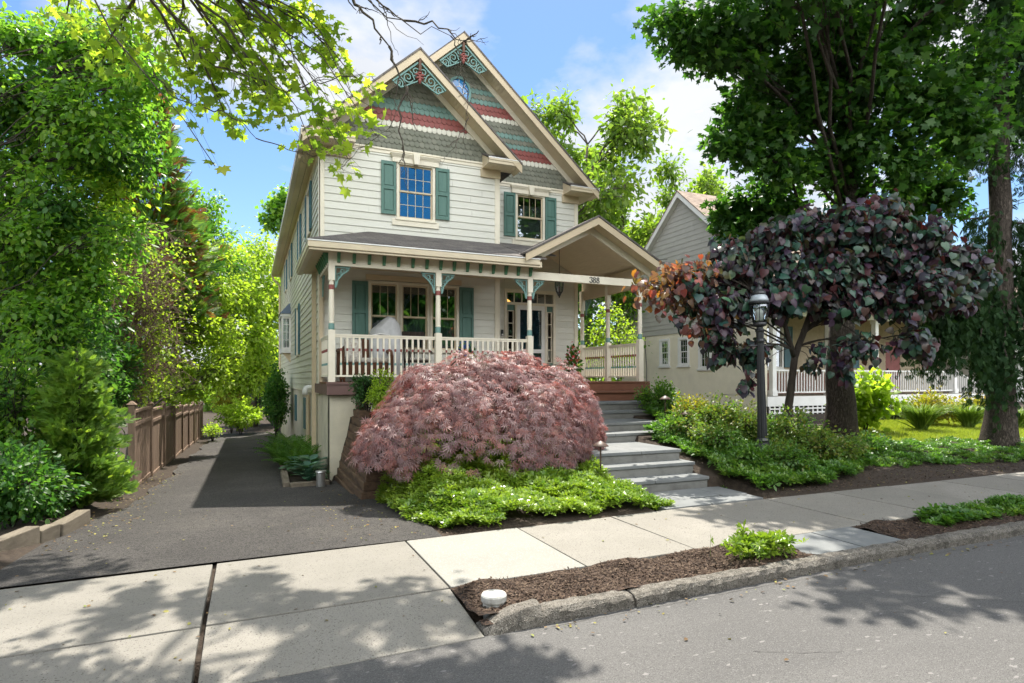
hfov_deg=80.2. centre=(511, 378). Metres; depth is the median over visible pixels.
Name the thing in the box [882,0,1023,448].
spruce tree
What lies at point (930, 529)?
mulch
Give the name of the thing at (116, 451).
leafy shrub
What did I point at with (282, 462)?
fern
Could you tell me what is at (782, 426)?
azalea
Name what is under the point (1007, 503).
pachysandra
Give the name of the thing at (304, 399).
basement window
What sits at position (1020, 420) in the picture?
ornamental grass
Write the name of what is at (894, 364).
front door
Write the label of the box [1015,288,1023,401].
white house
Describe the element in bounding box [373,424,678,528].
pachysandra
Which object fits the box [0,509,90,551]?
timber edging
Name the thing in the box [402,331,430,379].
rocking chair
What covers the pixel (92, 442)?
cypress shrub
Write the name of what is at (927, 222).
utility cable
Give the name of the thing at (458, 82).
round window
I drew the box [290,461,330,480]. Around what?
hosta
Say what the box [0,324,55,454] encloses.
leafy shrub
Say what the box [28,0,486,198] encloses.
overhanging maple
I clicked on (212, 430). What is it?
shrub
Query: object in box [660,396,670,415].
path light
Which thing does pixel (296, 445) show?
fern
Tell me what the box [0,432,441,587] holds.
driveway
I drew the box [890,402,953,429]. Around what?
ornamental grass
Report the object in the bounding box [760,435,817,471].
azalea
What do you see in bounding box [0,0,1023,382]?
sky
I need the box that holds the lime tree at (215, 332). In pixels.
[125,232,262,460]
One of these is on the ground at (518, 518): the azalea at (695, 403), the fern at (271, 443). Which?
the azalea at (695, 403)
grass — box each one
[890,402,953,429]
[941,403,984,427]
[1018,407,1023,427]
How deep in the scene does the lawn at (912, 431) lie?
16.34 m
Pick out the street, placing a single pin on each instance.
(865, 630)
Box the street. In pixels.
[252,535,1023,682]
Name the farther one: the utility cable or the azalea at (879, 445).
the utility cable
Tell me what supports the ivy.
on the ground at (518, 518)
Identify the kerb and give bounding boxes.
[476,521,1023,635]
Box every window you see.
[278,303,290,362]
[284,262,286,292]
[289,246,291,281]
[294,394,296,420]
[295,305,298,356]
[297,220,298,261]
[303,397,305,428]
[305,187,310,240]
[368,280,399,334]
[395,162,436,223]
[400,282,431,352]
[430,285,458,352]
[450,76,470,101]
[515,193,544,241]
[658,338,670,367]
[676,337,689,366]
[697,337,711,370]
[767,324,784,369]
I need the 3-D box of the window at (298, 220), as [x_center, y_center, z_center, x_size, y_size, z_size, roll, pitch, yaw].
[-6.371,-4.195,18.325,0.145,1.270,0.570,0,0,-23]
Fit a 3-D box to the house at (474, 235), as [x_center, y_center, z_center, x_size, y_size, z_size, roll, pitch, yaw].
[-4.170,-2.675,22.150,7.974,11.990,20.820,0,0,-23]
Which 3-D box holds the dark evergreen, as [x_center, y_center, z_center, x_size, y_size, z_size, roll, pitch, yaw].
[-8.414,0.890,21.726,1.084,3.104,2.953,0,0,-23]
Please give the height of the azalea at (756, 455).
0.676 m
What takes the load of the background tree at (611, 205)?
on the ground at (518, 518)
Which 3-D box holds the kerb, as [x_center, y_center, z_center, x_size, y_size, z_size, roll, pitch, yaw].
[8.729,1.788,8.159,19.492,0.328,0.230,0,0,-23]
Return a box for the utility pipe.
[481,589,506,618]
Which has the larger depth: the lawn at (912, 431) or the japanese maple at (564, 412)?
the lawn at (912, 431)
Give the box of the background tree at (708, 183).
[624,145,732,247]
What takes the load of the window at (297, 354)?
in the house at (474, 235)
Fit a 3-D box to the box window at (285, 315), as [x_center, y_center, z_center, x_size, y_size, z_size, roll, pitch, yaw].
[-8.680,-1.705,23.156,0.400,2.250,1.840,0,0,-23]
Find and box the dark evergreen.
[261,363,291,437]
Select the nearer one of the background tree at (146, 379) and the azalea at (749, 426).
the azalea at (749, 426)
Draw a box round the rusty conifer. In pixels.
[82,84,230,401]
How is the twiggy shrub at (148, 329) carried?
on the ground at (518, 518)
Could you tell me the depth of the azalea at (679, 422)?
10.77 m
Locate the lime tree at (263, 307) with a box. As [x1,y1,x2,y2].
[188,223,280,431]
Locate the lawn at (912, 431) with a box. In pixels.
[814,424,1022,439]
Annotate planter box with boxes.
[280,465,328,487]
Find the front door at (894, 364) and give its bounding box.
[885,342,899,389]
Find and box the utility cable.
[660,199,1023,259]
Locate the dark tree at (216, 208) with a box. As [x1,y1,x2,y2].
[169,175,251,404]
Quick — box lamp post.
[748,281,772,448]
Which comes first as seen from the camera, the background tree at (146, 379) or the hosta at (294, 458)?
the hosta at (294, 458)
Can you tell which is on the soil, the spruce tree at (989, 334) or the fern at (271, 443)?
the fern at (271, 443)
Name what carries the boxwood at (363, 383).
on the ground at (518, 518)
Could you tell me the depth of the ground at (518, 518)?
9.29 m
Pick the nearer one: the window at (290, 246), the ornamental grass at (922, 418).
the ornamental grass at (922, 418)
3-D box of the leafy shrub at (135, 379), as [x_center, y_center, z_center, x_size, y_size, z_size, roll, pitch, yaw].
[-8.098,0.308,12.278,1.352,3.482,1.672,0,0,-23]
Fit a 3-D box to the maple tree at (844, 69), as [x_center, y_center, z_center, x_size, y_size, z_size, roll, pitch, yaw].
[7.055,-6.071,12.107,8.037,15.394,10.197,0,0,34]
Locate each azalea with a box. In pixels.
[653,401,705,440]
[666,392,708,420]
[687,415,747,451]
[695,390,750,430]
[723,399,776,439]
[723,438,780,469]
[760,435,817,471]
[767,403,820,444]
[785,419,850,460]
[822,429,872,459]
[851,425,897,456]
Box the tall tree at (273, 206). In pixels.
[253,182,288,238]
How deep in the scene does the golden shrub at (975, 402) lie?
18.74 m
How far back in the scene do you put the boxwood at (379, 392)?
10.84 m
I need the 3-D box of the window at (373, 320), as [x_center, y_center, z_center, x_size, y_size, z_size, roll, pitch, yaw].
[-2.914,-1.393,13.809,0.783,1.625,0.197,0,0,-23]
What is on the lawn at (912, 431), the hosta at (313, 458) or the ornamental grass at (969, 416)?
the ornamental grass at (969, 416)
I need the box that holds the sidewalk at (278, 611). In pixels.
[0,472,1023,682]
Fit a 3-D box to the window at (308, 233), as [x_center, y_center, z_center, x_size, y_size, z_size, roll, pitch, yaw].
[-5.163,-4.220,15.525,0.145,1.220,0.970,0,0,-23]
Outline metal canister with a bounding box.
[315,470,326,486]
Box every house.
[271,30,664,480]
[611,190,984,414]
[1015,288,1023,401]
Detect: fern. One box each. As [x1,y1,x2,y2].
[252,440,291,464]
[256,434,300,454]
[261,442,310,466]
[265,432,302,441]
[267,435,310,449]
[270,434,318,457]
[274,445,320,466]
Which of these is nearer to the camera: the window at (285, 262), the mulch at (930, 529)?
the mulch at (930, 529)
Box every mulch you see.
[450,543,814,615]
[479,618,493,624]
[852,513,1023,538]
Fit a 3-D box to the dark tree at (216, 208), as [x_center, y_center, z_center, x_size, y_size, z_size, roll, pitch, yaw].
[-13.488,-3.096,26.602,3.742,12.044,5.174,0,0,2]
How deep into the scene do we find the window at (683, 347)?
25.95 m
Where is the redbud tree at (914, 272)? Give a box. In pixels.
[622,188,1013,421]
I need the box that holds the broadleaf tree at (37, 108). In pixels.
[0,1,192,395]
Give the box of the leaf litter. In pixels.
[5,464,1023,669]
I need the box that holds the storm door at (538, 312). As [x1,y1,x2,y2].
[517,305,544,366]
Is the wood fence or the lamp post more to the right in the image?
the lamp post
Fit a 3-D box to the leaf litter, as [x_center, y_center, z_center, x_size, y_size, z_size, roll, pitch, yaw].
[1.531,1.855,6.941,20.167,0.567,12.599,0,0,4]
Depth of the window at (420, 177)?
14.13 m
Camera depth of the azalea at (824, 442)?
10.23 m
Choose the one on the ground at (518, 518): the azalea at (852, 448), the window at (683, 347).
the azalea at (852, 448)
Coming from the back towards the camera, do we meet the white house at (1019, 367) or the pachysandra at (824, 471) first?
the white house at (1019, 367)
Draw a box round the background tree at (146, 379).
[87,321,189,414]
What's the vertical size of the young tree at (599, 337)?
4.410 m
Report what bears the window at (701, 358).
in the neighbor house at (679, 232)
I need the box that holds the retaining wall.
[335,402,386,499]
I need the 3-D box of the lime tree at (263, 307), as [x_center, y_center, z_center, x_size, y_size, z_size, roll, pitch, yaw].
[-13.660,-2.751,31.615,4.755,11.351,6.969,0,0,24]
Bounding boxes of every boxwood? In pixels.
[347,373,379,411]
[362,367,397,410]
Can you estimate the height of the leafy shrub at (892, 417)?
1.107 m
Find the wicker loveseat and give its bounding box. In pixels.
[336,338,393,381]
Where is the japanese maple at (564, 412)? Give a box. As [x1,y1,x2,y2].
[347,348,607,482]
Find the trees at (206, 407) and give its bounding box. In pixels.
[3,333,616,411]
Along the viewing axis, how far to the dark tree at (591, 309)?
27.03 m
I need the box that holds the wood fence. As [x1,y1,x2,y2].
[126,401,202,484]
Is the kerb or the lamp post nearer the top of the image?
the lamp post
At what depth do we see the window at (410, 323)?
14.13 m
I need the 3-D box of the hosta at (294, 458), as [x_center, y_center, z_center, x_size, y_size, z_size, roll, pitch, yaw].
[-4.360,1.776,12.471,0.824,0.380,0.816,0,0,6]
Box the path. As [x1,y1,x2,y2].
[644,486,901,553]
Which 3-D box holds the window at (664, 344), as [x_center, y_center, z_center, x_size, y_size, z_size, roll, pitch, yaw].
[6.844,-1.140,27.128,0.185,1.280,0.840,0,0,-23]
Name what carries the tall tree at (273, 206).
on the ground at (518, 518)
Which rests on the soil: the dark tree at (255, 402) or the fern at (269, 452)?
the fern at (269, 452)
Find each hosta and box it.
[279,455,309,473]
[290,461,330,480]
[292,454,327,475]
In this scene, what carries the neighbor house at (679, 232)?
on the ground at (518, 518)
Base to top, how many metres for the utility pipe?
0.220 m
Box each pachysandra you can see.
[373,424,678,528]
[642,404,879,490]
[913,492,1023,526]
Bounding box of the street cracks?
[562,538,1023,652]
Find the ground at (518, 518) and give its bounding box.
[0,386,1023,682]
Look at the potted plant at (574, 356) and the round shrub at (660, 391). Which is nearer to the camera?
the round shrub at (660, 391)
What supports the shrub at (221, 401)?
on the ground at (518, 518)
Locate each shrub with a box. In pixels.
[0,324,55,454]
[0,434,81,528]
[6,439,95,520]
[7,343,141,508]
[36,338,132,435]
[75,305,149,414]
[77,218,207,420]
[113,445,137,500]
[201,419,222,440]
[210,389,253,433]
[211,394,267,434]
[631,373,683,409]
[882,394,909,419]
[905,385,964,425]
[952,392,984,419]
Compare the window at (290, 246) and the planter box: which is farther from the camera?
the window at (290, 246)
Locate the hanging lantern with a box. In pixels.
[555,249,563,297]
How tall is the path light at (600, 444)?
0.520 m
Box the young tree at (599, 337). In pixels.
[578,301,650,379]
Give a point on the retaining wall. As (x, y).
(361, 485)
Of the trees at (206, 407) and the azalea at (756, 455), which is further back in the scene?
the trees at (206, 407)
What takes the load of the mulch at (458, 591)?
on the ground at (518, 518)
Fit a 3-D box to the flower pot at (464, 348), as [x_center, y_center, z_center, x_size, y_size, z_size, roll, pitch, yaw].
[-1.043,-0.424,13.228,0.557,0.840,0.580,0,0,-23]
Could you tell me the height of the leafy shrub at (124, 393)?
2.881 m
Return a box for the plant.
[710,519,808,561]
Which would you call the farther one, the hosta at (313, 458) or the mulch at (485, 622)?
the hosta at (313, 458)
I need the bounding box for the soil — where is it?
[282,465,331,481]
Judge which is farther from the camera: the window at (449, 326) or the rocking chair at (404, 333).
the window at (449, 326)
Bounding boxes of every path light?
[593,441,607,469]
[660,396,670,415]
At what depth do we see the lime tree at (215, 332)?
17.93 m
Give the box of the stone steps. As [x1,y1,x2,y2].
[588,400,708,492]
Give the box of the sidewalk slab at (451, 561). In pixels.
[407,528,584,593]
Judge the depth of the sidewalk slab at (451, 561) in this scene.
5.79 m
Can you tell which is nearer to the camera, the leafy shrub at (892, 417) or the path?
the path
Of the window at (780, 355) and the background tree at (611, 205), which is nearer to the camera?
the window at (780, 355)
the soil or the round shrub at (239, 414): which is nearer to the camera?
the soil
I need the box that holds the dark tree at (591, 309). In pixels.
[578,283,652,380]
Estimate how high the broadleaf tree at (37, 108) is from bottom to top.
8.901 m
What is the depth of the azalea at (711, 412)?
11.26 m
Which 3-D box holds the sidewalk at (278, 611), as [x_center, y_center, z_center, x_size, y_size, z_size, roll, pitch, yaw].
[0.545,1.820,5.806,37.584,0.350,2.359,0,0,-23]
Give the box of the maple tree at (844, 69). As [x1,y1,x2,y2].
[630,0,1023,436]
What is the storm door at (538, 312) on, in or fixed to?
in the house at (474, 235)
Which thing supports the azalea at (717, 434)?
on the ground at (518, 518)
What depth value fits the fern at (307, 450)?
13.02 m
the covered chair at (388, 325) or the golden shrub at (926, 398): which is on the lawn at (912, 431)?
the golden shrub at (926, 398)
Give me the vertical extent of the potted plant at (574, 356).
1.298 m
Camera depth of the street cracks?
4.87 m
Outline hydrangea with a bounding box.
[825,365,906,432]
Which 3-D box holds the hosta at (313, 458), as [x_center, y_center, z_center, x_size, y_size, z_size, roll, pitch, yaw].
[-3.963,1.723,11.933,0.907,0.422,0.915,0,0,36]
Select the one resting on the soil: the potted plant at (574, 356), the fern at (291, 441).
the fern at (291, 441)
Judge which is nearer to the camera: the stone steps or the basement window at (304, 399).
the stone steps
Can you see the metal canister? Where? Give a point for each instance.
(320, 478)
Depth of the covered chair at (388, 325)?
13.07 m
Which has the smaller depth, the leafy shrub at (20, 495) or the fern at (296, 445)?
the leafy shrub at (20, 495)
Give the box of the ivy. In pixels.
[858,436,1023,467]
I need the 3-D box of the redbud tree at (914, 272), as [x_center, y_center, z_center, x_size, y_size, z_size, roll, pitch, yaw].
[5.628,-1.028,11.179,7.429,5.102,2.095,0,0,-4]
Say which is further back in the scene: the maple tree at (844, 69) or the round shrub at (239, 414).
the round shrub at (239, 414)
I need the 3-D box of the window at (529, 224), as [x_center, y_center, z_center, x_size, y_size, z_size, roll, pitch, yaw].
[0.469,-4.345,16.459,0.928,1.270,0.185,0,0,-23]
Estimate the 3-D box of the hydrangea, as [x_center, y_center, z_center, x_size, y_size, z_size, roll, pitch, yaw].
[9.274,0.549,15.998,1.820,1.829,1.793,0,0,-23]
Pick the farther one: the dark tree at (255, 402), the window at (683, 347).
the dark tree at (255, 402)
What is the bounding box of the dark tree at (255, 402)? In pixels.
[246,247,279,426]
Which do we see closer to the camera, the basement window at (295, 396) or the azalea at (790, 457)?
the azalea at (790, 457)
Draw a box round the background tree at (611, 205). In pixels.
[521,78,677,380]
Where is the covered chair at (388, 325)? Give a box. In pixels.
[368,316,401,380]
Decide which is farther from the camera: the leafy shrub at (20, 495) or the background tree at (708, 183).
the background tree at (708, 183)
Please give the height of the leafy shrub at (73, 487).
1.116 m
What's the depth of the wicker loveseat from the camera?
12.71 m
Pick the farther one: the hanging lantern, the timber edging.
the hanging lantern
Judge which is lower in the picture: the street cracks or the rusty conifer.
the street cracks

